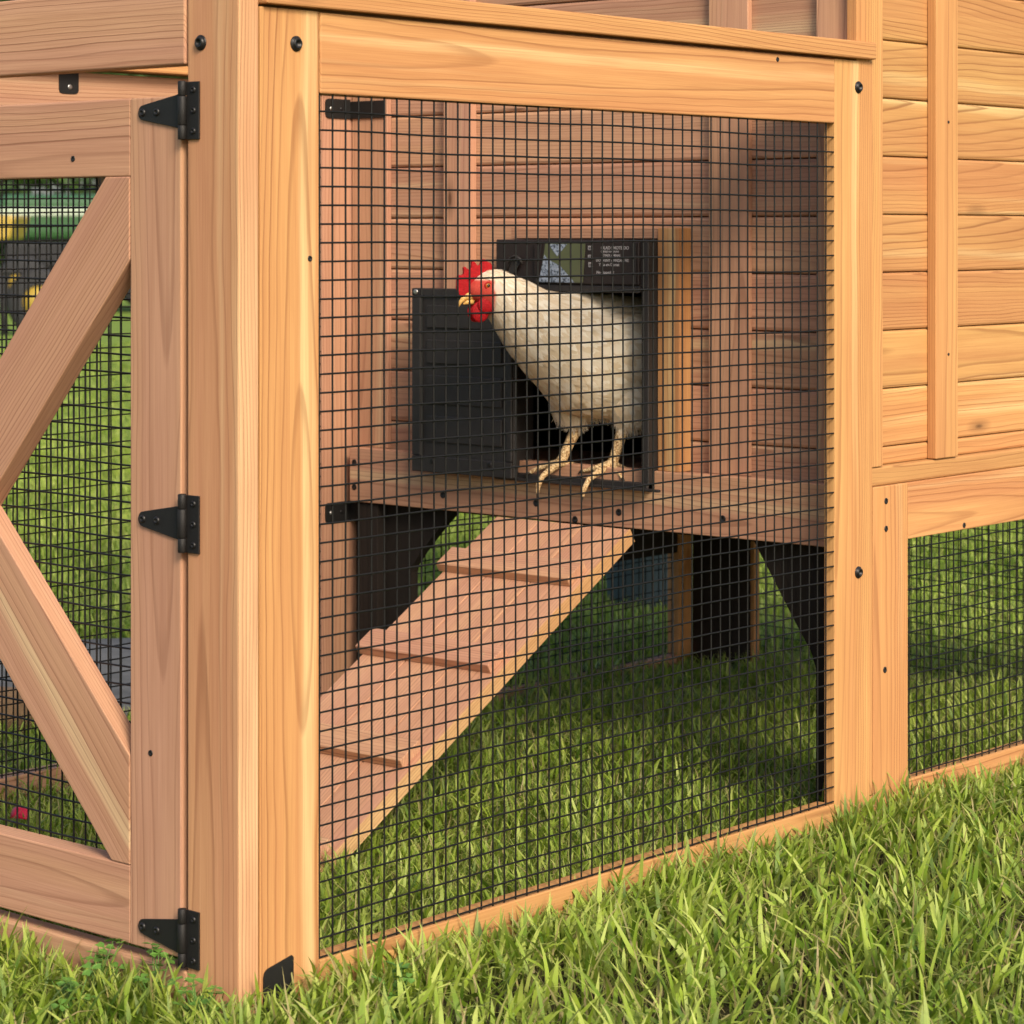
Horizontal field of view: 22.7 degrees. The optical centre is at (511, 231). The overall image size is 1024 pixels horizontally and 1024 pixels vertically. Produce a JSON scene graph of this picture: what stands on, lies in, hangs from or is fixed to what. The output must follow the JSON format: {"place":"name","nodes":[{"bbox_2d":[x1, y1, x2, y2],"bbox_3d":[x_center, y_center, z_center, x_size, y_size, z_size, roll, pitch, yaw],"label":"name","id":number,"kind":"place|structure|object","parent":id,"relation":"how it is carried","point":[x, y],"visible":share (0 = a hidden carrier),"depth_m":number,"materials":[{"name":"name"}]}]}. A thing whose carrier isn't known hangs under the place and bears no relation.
{"place":"outdoors","nodes":[
{"label":"outdoors","id":0,"kind":"place"},
{"bbox_2d":[0,686,34,737],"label":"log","id":1,"kind":"object","parent":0,"point":[10,708],"visible":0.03,"depth_m":5.27,"materials":[{"name":"brown wood"}]},
{"bbox_2d":[0,215,49,334],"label":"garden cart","id":2,"kind":"object","parent":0,"point":[20,272],"visible":0.28,"depth_m":25.91,"materials":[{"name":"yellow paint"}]},
{"bbox_2d":[8,179,94,194],"label":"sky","id":3,"kind":"structure","parent":0,"point":[33,192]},
{"bbox_2d":[0,638,130,716],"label":"path","id":4,"kind":"structure","parent":0,"point":[126,678],"depth_m":6.00,"materials":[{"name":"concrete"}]},
{"bbox_2d":[0,607,1022,994],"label":"lawn grass","id":5,"kind":"structure","parent":0,"point":[472,761],"depth_m":4.83,"materials":[{"name":"green plant"}]},
{"bbox_2d":[10,807,26,819],"bbox_3d":[-0.835,0.985,4.326,0.040,0.017,0.026,0,0,19],"label":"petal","id":6,"kind":"object","parent":5,"relation":"on","point":[20,811],"visible":0.65,"depth_m":4.32,"materials":[{"name":"plant"}]},
{"bbox_2d":[0,300,1023,1023],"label":"ground","id":7,"kind":"structure","parent":0,"point":[126,326],"depth_m":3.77,"materials":[{"name":"plant"}]},
{"bbox_2d":[0,178,95,266],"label":"hedge","id":8,"kind":"object","parent":7,"relation":"on","point":[93,192],"depth_m":58.98,"materials":[{"name":"green plant"}]},
{"bbox_2d":[0,195,130,303],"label":"garden tractor","id":9,"kind":"object","parent":7,"relation":"on","point":[32,234],"visible":0.03,"depth_m":33.56,"materials":[{"name":"green paint"}]},
{"bbox_2d":[0,0,134,194],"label":"leafy tree","id":10,"kind":"object","parent":7,"relation":"on","point":[43,181],"visible":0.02,"depth_m":44.63,"materials":[{"name":"green plant"}]},
{"bbox_2d":[45,962,101,1021],"bbox_3d":[-0.583,1.011,3.354,0.078,0.086,0.082,0,0,41],"label":"clover plant","id":11,"kind":"object","parent":7,"relation":"on","point":[66,986],"visible":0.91,"depth_m":3.35,"materials":[{"name":"green plant"}]},
{"bbox_2d":[7,0,187,187],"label":"leafy tree","id":12,"kind":"object","parent":7,"relation":"on","point":[102,179],"depth_m":48.80,"materials":[{"name":"green plant"}]},
{"bbox_2d":[80,938,127,988],"bbox_3d":[-0.552,1.005,3.457,0.071,0.099,0.063,0,0,41],"label":"clover plant","id":13,"kind":"object","parent":7,"relation":"on","point":[103,951],"visible":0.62,"depth_m":3.46,"materials":[{"name":"green plant"}]},
{"bbox_2d":[133,942,177,1005],"bbox_3d":[-0.477,1.001,3.390,0.047,0.106,0.086,0,0,17],"label":"clover plant","id":14,"kind":"object","parent":7,"relation":"on","point":[143,979],"visible":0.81,"depth_m":3.39,"materials":[{"name":"green plant"}]},
{"bbox_2d":[165,973,228,1021],"bbox_3d":[-0.410,1.012,3.310,0.085,0.086,0.071,0,0,10],"label":"clover plant","id":15,"kind":"object","parent":7,"relation":"on","point":[192,992],"visible":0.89,"depth_m":3.31,"materials":[{"name":"green plant"}]},
{"bbox_2d":[371,960,414,1012],"bbox_3d":[-0.155,1.017,3.417,0.055,0.074,0.071,0,0,18],"label":"clover plant","id":16,"kind":"object","parent":7,"relation":"on","point":[408,975],"visible":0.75,"depth_m":3.41,"materials":[{"name":"green plant"}]},
{"bbox_2d":[0,0,1023,1015],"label":"chicken coop","id":17,"kind":"structure","parent":7,"relation":"on","point":[798,225],"depth_m":4.12,"materials":[{"name":"brown wood"}]},
{"bbox_2d":[0,96,187,956],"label":"door","id":18,"kind":"structure","parent":17,"relation":"in","point":[129,778],"depth_m":3.52,"materials":[{"name":"brown wood"}]},
{"bbox_2d":[412,239,660,492],"bbox_3d":[0.057,0.246,4.884,0.608,0.464,0.089,0,0,41],"label":"automatic door","id":19,"kind":"structure","parent":17,"relation":"in","point":[607,246],"depth_m":4.92,"materials":[{"name":"black plastic"}]},
{"bbox_2d":[456,259,641,500],"bbox_3d":[0.138,0.281,4.823,0.530,0.461,0.205,0,0,-27],"label":"hen","id":20,"kind":"object","parent":17,"relation":"in","point":[543,333],"visible":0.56,"depth_m":4.75,"materials":[{"name":"white"}]},
{"bbox_2d":[0,754,1023,1023],"bbox_3d":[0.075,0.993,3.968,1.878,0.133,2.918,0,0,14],"label":"lawn grass","id":21,"kind":"structure","parent":7,"relation":"on","point":[962,901],"depth_m":3.58,"materials":[{"name":"green plant"}]},
{"bbox_2d":[605,554,667,609],"bbox_3d":[0.361,0.922,7.119,0.238,0.260,0.241,0,0,41],"label":"bucket","id":22,"kind":"object","parent":7,"relation":"on","point":[629,582],"visible":0.13,"depth_m":7.03,"materials":[{"name":"blue plastic"}]}
]}

